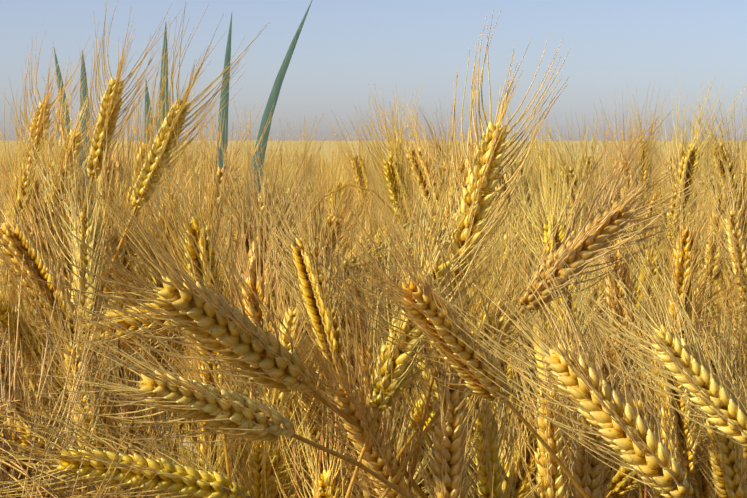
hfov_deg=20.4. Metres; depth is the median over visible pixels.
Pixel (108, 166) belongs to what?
wheat ear
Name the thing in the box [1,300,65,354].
wheat ear
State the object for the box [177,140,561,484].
wheat clump
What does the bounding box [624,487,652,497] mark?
wheat ear
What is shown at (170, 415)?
wheat ear
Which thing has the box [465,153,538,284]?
wheat ear
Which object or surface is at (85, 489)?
wheat ear
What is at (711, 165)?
wheat clump
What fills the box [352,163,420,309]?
wheat ear
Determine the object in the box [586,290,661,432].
wheat ear
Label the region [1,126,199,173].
wheat clump
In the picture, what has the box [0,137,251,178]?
wheat clump
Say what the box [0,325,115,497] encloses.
wheat ear
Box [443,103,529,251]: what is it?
wheat ear
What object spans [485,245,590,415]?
wheat ear
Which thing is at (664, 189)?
wheat clump
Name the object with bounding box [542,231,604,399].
wheat ear
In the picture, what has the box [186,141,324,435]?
wheat clump
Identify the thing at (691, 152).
wheat ear
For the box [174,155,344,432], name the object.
wheat clump
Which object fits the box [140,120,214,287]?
wheat ear
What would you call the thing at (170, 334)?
wheat ear
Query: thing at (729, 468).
wheat ear
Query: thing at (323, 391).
wheat ear
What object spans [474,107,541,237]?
wheat ear
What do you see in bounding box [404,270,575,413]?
wheat ear
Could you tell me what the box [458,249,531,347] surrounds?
wheat ear
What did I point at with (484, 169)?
wheat ear
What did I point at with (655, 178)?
wheat clump
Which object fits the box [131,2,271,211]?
wheat ear
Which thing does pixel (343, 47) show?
sky
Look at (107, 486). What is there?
wheat ear
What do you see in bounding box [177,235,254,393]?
wheat ear
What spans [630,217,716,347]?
wheat ear
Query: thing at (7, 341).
wheat ear
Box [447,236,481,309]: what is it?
wheat ear
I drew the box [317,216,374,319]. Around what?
wheat ear
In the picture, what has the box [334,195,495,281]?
wheat ear
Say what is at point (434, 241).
wheat ear
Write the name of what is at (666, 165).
wheat ear
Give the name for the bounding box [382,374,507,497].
wheat ear
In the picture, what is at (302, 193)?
wheat ear
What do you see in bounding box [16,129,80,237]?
wheat ear
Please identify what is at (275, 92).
green blades
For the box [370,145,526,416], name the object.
wheat ear
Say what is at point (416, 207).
wheat ear
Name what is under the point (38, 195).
wheat ear
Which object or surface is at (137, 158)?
wheat ear
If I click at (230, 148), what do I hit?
wheat clump
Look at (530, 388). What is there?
wheat ear
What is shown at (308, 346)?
wheat ear
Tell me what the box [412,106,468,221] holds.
wheat ear
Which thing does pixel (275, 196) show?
wheat ear
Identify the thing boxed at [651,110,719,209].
wheat ear
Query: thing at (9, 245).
wheat ear
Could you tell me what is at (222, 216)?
wheat ear
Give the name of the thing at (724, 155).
wheat ear
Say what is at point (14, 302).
wheat ear
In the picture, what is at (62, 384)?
wheat ear
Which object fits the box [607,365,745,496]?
wheat ear
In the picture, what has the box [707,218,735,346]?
wheat ear
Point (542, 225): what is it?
wheat ear
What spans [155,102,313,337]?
wheat ear
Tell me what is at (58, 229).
wheat ear
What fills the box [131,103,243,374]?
wheat ear
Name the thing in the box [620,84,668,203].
wheat ear
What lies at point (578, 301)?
wheat ear
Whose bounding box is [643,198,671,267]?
wheat ear
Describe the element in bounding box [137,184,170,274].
wheat ear
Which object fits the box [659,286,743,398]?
wheat ear
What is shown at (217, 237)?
wheat ear
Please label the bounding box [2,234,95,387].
wheat ear
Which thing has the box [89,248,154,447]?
wheat ear
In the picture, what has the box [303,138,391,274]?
wheat ear
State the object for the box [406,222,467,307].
wheat ear
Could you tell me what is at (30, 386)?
wheat ear
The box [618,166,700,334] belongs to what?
wheat ear
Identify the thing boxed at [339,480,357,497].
wheat ear
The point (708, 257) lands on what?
wheat ear
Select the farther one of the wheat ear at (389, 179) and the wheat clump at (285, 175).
the wheat clump at (285, 175)
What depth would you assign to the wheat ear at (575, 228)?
1.84 m
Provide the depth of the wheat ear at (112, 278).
1.44 m
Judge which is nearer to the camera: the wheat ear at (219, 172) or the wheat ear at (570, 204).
the wheat ear at (219, 172)
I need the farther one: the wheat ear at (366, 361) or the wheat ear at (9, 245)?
the wheat ear at (366, 361)
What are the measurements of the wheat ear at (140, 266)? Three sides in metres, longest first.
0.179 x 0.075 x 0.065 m
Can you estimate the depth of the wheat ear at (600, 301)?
1.91 m
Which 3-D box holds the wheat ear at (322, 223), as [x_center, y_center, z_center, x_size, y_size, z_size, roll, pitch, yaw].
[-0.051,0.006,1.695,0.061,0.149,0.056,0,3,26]
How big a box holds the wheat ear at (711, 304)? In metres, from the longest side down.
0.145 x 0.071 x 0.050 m
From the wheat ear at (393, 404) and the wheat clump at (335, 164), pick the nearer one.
the wheat ear at (393, 404)
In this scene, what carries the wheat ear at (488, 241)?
on the wheat stems at (390, 485)
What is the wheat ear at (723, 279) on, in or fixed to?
on the wheat stems at (390, 485)
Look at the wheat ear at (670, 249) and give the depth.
2.64 m
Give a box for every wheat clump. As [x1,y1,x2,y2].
[0,121,193,491]
[0,137,62,194]
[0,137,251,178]
[0,143,235,441]
[1,113,445,492]
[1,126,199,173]
[5,141,299,177]
[33,142,491,495]
[47,132,295,177]
[94,147,573,237]
[103,134,304,495]
[110,134,135,195]
[138,155,461,453]
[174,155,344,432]
[176,157,378,493]
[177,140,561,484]
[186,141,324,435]
[186,151,523,197]
[195,148,327,172]
[197,151,552,218]
[202,140,440,182]
[202,162,595,456]
[244,152,436,197]
[279,147,704,272]
[289,143,415,190]
[296,148,347,177]
[297,142,654,260]
[302,158,702,468]
[303,151,674,440]
[368,153,611,187]
[456,121,714,495]
[497,135,746,497]
[528,217,697,492]
[558,125,729,497]
[558,158,700,497]
[637,147,740,476]
[641,129,743,214]
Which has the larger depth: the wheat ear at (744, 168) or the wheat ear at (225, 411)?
the wheat ear at (744, 168)
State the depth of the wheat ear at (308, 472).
1.87 m
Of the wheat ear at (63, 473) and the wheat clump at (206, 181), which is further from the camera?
the wheat clump at (206, 181)
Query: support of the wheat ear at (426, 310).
on the wheat stems at (390, 485)
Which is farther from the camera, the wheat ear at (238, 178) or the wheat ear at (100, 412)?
the wheat ear at (238, 178)
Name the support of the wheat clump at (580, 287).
on the ground
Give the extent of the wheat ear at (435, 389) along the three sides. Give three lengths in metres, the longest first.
0.150 x 0.066 x 0.055 m
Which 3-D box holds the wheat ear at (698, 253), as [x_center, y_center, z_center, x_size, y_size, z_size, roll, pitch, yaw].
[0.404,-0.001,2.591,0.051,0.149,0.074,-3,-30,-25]
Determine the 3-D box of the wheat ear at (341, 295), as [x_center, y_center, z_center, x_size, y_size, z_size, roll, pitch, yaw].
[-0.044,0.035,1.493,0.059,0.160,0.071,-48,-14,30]
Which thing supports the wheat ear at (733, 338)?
on the wheat stems at (390, 485)
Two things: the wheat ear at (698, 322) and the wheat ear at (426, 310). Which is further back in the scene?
the wheat ear at (698, 322)
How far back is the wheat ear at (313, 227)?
1.85 m
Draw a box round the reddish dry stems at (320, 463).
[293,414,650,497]
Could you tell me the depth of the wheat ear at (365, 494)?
1.19 m
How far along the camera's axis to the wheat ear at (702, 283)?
2.39 m
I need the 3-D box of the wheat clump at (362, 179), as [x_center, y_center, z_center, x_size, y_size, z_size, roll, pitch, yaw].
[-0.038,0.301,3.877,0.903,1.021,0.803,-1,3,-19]
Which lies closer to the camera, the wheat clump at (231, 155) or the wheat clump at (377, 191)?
the wheat clump at (377, 191)
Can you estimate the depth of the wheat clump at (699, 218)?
3.58 m
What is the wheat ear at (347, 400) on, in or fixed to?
on the wheat stems at (390, 485)
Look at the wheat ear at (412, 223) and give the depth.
2.18 m
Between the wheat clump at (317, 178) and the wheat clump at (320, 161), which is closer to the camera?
the wheat clump at (317, 178)
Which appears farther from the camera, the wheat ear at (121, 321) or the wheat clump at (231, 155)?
the wheat clump at (231, 155)
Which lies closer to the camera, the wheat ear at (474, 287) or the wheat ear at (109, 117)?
the wheat ear at (109, 117)
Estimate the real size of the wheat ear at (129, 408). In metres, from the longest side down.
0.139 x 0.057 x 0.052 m
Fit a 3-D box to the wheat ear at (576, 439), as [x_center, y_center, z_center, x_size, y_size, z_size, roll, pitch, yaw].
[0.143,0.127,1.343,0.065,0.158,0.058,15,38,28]
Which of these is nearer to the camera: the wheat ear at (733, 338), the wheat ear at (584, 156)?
the wheat ear at (733, 338)
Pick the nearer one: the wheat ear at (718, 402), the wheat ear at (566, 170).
the wheat ear at (718, 402)
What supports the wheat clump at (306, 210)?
on the ground
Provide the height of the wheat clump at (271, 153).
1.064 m
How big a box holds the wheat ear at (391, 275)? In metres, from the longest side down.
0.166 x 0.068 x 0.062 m
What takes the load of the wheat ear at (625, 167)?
on the wheat stems at (390, 485)
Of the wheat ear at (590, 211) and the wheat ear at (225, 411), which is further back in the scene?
the wheat ear at (590, 211)
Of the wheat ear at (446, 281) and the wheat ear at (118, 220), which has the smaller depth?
the wheat ear at (118, 220)
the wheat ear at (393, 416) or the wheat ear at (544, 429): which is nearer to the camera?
the wheat ear at (544, 429)
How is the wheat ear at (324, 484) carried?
on the wheat stems at (390, 485)
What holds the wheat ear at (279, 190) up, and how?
on the wheat stems at (390, 485)
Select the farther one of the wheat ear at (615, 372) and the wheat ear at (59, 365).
the wheat ear at (615, 372)
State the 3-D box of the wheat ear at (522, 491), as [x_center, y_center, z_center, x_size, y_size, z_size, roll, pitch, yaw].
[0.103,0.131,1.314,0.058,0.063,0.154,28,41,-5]
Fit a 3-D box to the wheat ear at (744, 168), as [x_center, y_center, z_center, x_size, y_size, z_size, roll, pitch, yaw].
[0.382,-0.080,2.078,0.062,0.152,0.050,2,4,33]
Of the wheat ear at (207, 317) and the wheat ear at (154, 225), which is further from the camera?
the wheat ear at (154, 225)
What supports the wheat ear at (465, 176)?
on the wheat stems at (390, 485)
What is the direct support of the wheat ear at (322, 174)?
on the wheat stems at (390, 485)
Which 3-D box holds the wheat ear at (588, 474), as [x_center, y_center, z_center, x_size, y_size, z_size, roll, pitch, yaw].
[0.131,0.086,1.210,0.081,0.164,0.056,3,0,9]
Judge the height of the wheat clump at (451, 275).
0.995 m
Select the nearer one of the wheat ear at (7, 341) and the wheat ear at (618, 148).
the wheat ear at (7, 341)
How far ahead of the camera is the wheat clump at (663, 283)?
3.23 m
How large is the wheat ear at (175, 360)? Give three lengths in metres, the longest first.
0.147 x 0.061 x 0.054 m
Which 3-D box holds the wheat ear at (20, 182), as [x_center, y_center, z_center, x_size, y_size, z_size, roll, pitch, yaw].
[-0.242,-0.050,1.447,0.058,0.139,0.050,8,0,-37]
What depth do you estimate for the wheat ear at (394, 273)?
1.46 m
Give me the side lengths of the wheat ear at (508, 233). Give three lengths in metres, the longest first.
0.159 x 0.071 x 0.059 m
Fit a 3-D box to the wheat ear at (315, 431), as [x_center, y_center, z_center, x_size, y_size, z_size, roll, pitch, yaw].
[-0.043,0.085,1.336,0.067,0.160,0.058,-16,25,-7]
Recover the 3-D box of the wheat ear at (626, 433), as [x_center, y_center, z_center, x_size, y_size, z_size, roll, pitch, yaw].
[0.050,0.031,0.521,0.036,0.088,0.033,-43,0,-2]
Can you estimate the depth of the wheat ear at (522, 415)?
1.70 m
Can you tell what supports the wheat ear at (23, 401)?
on the wheat stems at (390, 485)
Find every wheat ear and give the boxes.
[0,88,88,271]
[0,104,79,328]
[0,134,109,320]
[0,161,83,344]
[0,161,123,355]
[0,184,106,248]
[0,199,27,359]
[0,207,59,387]
[0,252,45,363]
[0,254,112,497]
[0,267,26,312]
[0,267,63,497]
[0,277,181,399]
[0,296,294,445]
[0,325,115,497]
[0,388,189,497]
[0,389,246,497]
[0,393,49,454]
[0,398,82,497]
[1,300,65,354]
[1,393,100,497]
[2,74,102,243]
[2,181,179,375]
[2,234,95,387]
[7,233,118,450]
[8,291,47,422]
[9,31,96,174]
[9,154,313,393]
[10,451,94,497]
[12,173,175,356]
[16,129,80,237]
[22,102,145,324]
[23,300,123,490]
[25,304,123,478]
[29,222,194,367]
[31,360,111,450]
[40,57,124,219]
[53,230,150,398]
[65,192,178,373]
[65,426,246,497]
[71,106,129,232]
[79,0,181,182]
[81,404,162,497]
[86,157,187,288]
[89,164,188,296]
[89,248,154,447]
[89,331,189,497]
[90,304,184,497]
[91,111,142,228]
[94,161,164,303]
[104,168,157,283]
[110,65,210,235]
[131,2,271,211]
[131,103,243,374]
[132,327,251,455]
[133,269,158,371]
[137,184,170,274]
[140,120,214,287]
[140,372,254,497]
[154,410,190,420]
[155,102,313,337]
[161,169,251,366]
[162,185,225,268]
[167,140,240,256]
[169,271,247,473]
[172,112,240,208]
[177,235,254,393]
[178,178,244,253]
[179,215,243,298]
[180,90,278,256]
[182,172,259,259]
[204,164,297,407]
[204,365,263,491]
[207,334,310,497]
[213,367,314,497]
[214,116,329,288]
[216,366,279,448]
[224,152,277,259]
[225,112,332,328]
[227,153,248,222]
[229,106,314,291]
[231,185,353,330]
[235,373,333,497]
[237,207,385,355]
[237,390,357,470]
[239,150,345,363]
[241,237,413,497]
[242,149,298,219]
[242,377,299,411]
[244,130,279,193]
[249,267,352,479]
[256,227,298,290]
[260,222,361,411]
[264,161,285,225]
[265,155,309,204]
[267,379,370,497]
[269,170,312,229]
[273,166,351,284]
[277,310,356,423]
[280,169,335,218]
[280,179,383,390]
[281,439,341,486]
[282,117,511,403]
[284,339,339,497]
[284,411,361,497]
[285,219,397,448]
[301,337,356,451]
[302,327,430,433]
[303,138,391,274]
[306,161,365,261]
[306,299,419,466]
[310,352,413,497]
[313,158,341,201]
[315,135,370,222]
[316,196,375,253]
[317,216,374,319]
[321,107,375,213]
[330,222,497,451]
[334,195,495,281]
[336,171,436,299]
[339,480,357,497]
[342,203,438,337]
[347,299,436,496]
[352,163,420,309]
[352,391,473,497]
[354,86,415,232]
[355,205,452,393]
[364,174,407,280]
[365,84,420,212]
[366,255,500,426]
[369,95,446,221]
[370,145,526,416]
[380,407,430,497]
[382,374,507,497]
[386,218,541,336]
[390,136,507,293]
[390,196,432,260]
[396,270,514,497]
[398,100,455,181]
[401,149,438,238]
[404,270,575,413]
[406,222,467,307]
[409,190,578,433]
[411,243,490,311]
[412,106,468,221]
[426,222,693,497]
[426,350,520,497]
[433,358,555,497]
[436,108,510,238]
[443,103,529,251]
[445,184,541,430]
[446,9,571,283]
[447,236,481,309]
[456,217,533,407]
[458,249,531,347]
[464,227,542,404]
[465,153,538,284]
[467,422,477,497]
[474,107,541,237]
[476,196,554,293]
[476,208,558,393]
[476,223,491,287]
[481,157,559,297]
[481,202,506,256]
[484,211,541,347]
[485,182,541,292]
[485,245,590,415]
[499,125,600,328]
[499,371,576,497]
[502,296,594,497]
[503,390,535,430]
[517,355,623,495]
[519,109,725,313]
[521,166,591,274]
[522,124,569,218]
[524,250,594,344]
[525,154,554,214]
[526,112,553,198]
[527,114,595,227]
[528,262,670,497]
[529,144,578,230]
[530,127,603,292]
[540,185,592,247]
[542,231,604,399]
[546,296,690,497]
[546,354,649,497]
[554,158,615,294]
[556,109,613,199]
[557,228,746,447]
[568,331,625,400]
[570,224,635,342]
[571,167,656,371]
[571,178,612,260]
[572,139,641,261]
[575,250,669,415]
[580,245,611,344]
[582,320,649,396]
[585,84,659,238]
[585,118,652,278]
[585,316,706,479]
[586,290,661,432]
[591,234,746,376]
[595,110,643,198]
[602,242,710,477]
[602,442,632,497]
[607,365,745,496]
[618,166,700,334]
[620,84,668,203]
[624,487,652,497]
[627,231,669,321]
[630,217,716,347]
[640,146,738,329]
[640,205,667,257]
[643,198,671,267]
[644,115,680,199]
[645,217,699,283]
[646,197,707,250]
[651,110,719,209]
[651,274,746,497]
[656,75,746,241]
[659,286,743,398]
[660,178,738,320]
[663,226,724,333]
[667,210,717,297]
[676,88,745,209]
[676,142,746,310]
[681,401,716,497]
[688,117,746,285]
[692,199,727,251]
[694,253,731,310]
[695,241,746,377]
[696,320,746,497]
[700,231,746,364]
[706,302,746,407]
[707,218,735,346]
[708,308,746,387]
[714,208,746,369]
[720,101,746,240]
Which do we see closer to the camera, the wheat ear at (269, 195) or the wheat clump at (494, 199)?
the wheat ear at (269, 195)
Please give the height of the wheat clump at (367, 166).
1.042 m
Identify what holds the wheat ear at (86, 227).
on the wheat stems at (390, 485)
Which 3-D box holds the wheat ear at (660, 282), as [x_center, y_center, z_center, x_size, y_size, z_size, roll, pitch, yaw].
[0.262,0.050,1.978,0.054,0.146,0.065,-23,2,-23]
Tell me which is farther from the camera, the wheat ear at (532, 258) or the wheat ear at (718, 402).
the wheat ear at (532, 258)
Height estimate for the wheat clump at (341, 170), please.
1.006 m
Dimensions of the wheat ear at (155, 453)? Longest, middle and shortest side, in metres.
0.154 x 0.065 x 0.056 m
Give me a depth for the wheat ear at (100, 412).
1.49 m
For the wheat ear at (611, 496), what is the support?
on the wheat stems at (390, 485)
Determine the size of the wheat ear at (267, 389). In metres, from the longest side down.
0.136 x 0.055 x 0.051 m
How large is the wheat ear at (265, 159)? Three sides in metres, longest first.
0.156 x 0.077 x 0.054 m
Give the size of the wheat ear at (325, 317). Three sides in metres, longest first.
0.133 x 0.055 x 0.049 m
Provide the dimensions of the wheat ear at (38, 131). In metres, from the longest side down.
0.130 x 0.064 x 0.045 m
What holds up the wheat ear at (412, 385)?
on the wheat stems at (390, 485)
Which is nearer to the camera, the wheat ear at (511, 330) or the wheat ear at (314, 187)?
the wheat ear at (511, 330)
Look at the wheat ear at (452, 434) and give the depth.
1.08 m
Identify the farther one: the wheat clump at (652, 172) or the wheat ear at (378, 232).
the wheat clump at (652, 172)
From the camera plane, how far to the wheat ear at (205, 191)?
2.32 m
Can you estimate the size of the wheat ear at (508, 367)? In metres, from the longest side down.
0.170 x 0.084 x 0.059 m
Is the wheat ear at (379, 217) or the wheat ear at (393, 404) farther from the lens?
the wheat ear at (379, 217)
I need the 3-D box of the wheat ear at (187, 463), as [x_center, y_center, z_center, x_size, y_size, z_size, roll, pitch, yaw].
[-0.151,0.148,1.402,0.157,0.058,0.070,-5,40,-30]
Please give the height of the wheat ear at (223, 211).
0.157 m
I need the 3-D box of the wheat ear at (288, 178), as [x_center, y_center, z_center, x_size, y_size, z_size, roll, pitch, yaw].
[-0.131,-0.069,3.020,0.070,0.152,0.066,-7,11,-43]
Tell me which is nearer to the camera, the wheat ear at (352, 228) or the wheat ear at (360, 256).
the wheat ear at (360, 256)
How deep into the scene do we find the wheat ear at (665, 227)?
2.69 m
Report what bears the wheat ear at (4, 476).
on the wheat stems at (390, 485)
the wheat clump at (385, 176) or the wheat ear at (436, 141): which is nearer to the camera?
the wheat ear at (436, 141)
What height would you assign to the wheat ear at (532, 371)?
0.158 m
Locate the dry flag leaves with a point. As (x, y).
(184, 444)
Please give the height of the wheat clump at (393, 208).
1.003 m
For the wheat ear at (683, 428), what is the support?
on the wheat stems at (390, 485)
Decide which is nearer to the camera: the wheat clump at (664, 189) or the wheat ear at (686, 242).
the wheat ear at (686, 242)
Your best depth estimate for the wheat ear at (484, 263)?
2.65 m
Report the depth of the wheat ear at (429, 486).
1.22 m
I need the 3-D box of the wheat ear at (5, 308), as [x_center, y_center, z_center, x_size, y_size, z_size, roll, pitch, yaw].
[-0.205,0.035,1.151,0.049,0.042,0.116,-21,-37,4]
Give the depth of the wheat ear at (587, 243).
1.10 m
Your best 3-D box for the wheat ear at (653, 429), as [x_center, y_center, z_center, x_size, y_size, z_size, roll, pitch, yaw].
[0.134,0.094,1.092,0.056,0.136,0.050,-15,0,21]
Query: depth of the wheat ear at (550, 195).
2.85 m
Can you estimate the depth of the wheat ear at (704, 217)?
3.10 m
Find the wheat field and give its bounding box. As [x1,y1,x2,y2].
[0,141,746,168]
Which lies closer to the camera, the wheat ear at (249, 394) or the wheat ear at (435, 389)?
the wheat ear at (435, 389)
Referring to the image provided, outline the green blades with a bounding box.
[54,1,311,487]
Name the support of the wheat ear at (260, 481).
on the wheat stems at (390, 485)
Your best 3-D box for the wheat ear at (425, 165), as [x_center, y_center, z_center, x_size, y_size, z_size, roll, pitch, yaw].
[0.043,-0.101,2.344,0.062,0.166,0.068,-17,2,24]
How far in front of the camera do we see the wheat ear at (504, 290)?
1.57 m
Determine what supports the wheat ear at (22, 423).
on the wheat stems at (390, 485)
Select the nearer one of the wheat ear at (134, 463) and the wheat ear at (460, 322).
the wheat ear at (134, 463)
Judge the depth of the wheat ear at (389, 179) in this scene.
2.20 m
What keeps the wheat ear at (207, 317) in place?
on the wheat stems at (390, 485)
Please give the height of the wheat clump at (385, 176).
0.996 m
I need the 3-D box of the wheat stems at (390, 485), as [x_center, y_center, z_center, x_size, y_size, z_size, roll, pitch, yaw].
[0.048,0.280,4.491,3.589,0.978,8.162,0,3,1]
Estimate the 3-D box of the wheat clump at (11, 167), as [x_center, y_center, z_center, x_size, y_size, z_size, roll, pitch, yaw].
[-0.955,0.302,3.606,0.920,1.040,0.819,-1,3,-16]
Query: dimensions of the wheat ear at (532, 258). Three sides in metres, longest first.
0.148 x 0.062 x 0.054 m
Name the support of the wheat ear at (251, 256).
on the wheat stems at (390, 485)
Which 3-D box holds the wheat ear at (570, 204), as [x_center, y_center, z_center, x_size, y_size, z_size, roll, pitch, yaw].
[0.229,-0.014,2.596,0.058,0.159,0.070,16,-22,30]
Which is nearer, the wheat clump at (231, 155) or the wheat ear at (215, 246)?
the wheat ear at (215, 246)
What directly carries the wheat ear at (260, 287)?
on the wheat stems at (390, 485)
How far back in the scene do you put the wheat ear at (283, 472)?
1.22 m
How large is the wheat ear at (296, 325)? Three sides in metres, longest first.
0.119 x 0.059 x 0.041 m
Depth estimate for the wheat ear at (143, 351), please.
1.67 m
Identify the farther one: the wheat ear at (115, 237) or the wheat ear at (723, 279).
the wheat ear at (723, 279)
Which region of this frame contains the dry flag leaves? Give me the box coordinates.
[21,347,708,492]
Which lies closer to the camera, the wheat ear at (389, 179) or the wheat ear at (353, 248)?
the wheat ear at (353, 248)
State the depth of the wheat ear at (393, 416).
1.46 m
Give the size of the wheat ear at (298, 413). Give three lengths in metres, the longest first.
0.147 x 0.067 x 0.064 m
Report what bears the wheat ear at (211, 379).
on the wheat stems at (390, 485)
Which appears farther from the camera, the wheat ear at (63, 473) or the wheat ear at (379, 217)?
the wheat ear at (379, 217)
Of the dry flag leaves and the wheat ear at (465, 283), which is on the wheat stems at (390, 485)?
the wheat ear at (465, 283)
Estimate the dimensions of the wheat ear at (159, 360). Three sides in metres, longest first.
0.172 x 0.072 x 0.062 m
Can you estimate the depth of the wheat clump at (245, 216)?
3.19 m
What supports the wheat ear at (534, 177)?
on the wheat stems at (390, 485)
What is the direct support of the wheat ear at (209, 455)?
on the wheat stems at (390, 485)
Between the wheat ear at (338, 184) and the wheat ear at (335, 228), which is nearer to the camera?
the wheat ear at (335, 228)
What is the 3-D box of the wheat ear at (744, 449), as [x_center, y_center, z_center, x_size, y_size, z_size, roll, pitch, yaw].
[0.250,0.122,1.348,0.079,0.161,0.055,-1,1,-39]
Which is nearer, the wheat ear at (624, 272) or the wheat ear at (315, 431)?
the wheat ear at (315, 431)
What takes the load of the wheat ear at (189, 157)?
on the wheat stems at (390, 485)
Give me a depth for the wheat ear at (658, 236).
3.21 m
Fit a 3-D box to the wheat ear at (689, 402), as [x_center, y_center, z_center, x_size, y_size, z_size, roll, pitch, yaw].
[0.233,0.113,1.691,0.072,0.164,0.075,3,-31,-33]
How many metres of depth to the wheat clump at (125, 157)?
3.45 m
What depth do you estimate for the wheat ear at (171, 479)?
0.74 m
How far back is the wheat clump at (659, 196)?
3.38 m
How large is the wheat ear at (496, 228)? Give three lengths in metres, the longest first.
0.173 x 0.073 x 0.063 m
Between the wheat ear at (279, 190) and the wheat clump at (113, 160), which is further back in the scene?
the wheat clump at (113, 160)
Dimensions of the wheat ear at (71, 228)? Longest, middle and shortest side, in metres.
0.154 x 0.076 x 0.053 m
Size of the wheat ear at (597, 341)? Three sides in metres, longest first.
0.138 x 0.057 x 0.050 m
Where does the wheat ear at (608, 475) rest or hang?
on the wheat stems at (390, 485)
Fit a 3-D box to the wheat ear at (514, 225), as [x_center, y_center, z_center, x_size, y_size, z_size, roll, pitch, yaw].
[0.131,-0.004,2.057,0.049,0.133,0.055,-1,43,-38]
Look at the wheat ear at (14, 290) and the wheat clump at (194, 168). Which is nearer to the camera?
the wheat ear at (14, 290)
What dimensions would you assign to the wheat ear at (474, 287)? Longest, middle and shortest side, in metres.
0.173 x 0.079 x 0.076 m
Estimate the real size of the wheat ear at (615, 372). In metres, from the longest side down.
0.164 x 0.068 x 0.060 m
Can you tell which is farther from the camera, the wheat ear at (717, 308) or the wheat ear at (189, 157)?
the wheat ear at (189, 157)
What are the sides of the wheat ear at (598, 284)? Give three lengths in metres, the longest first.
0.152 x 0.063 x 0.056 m
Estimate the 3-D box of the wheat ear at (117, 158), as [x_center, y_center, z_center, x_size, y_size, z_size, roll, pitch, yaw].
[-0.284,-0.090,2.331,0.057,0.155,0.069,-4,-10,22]
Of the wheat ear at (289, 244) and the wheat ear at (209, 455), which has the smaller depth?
the wheat ear at (209, 455)
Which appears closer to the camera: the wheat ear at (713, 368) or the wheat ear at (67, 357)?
the wheat ear at (67, 357)
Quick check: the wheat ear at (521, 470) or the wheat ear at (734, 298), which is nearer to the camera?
the wheat ear at (521, 470)
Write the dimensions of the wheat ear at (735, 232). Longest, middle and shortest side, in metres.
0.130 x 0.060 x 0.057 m
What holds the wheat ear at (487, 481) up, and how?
on the wheat stems at (390, 485)
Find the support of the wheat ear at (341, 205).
on the wheat stems at (390, 485)
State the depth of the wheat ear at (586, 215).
2.55 m
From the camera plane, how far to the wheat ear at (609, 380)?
1.77 m
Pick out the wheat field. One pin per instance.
(328, 143)
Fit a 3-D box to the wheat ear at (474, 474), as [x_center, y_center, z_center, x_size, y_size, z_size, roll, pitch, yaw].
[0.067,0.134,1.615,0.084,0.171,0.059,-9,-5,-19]
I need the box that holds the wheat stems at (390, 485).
[1,183,741,497]
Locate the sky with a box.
[0,0,746,140]
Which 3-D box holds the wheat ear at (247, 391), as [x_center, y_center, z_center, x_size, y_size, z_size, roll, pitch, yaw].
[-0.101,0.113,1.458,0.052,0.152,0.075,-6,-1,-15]
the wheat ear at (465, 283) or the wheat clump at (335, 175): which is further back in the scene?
the wheat clump at (335, 175)
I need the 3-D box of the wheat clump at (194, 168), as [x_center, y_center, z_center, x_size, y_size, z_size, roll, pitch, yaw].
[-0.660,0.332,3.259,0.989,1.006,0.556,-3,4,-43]
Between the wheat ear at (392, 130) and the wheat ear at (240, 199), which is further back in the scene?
the wheat ear at (392, 130)
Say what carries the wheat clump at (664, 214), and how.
on the ground
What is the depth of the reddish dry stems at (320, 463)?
1.13 m
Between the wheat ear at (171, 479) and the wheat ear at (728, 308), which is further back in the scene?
the wheat ear at (728, 308)
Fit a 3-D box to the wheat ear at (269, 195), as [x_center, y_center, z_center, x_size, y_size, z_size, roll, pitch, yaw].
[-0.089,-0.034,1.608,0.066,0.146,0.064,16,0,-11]
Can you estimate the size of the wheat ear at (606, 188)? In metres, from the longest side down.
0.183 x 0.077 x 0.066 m
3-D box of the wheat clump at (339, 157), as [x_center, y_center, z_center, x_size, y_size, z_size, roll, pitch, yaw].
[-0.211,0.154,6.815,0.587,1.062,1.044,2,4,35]
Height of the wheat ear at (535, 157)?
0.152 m
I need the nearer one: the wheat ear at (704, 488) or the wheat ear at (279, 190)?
the wheat ear at (704, 488)
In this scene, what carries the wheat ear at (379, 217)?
on the wheat stems at (390, 485)
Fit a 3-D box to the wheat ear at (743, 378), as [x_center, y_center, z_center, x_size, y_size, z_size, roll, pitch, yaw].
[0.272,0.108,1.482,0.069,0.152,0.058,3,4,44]
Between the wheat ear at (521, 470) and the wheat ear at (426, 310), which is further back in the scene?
the wheat ear at (521, 470)
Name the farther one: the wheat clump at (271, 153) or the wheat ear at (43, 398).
the wheat clump at (271, 153)
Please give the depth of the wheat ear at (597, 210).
1.68 m
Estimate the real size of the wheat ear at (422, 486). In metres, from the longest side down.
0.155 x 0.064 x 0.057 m
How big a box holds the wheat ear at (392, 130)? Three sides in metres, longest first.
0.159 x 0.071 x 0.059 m
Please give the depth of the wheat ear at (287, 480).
1.25 m
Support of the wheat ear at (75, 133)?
on the wheat stems at (390, 485)
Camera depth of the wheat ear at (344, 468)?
1.57 m
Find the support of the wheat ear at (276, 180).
on the wheat stems at (390, 485)
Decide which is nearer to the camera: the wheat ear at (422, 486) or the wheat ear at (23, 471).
the wheat ear at (23, 471)
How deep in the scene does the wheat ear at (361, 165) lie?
2.83 m
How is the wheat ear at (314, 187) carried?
on the wheat stems at (390, 485)
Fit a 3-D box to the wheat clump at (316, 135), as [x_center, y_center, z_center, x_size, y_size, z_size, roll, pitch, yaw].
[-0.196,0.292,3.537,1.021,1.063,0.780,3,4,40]
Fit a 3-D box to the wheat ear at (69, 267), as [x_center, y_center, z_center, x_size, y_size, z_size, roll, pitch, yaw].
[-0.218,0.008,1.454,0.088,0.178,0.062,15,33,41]
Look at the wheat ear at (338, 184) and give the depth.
3.04 m
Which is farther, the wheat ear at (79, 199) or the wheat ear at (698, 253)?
the wheat ear at (698, 253)
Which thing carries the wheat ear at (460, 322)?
on the wheat stems at (390, 485)
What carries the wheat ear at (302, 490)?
on the wheat stems at (390, 485)
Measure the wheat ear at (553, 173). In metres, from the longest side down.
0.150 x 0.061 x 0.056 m

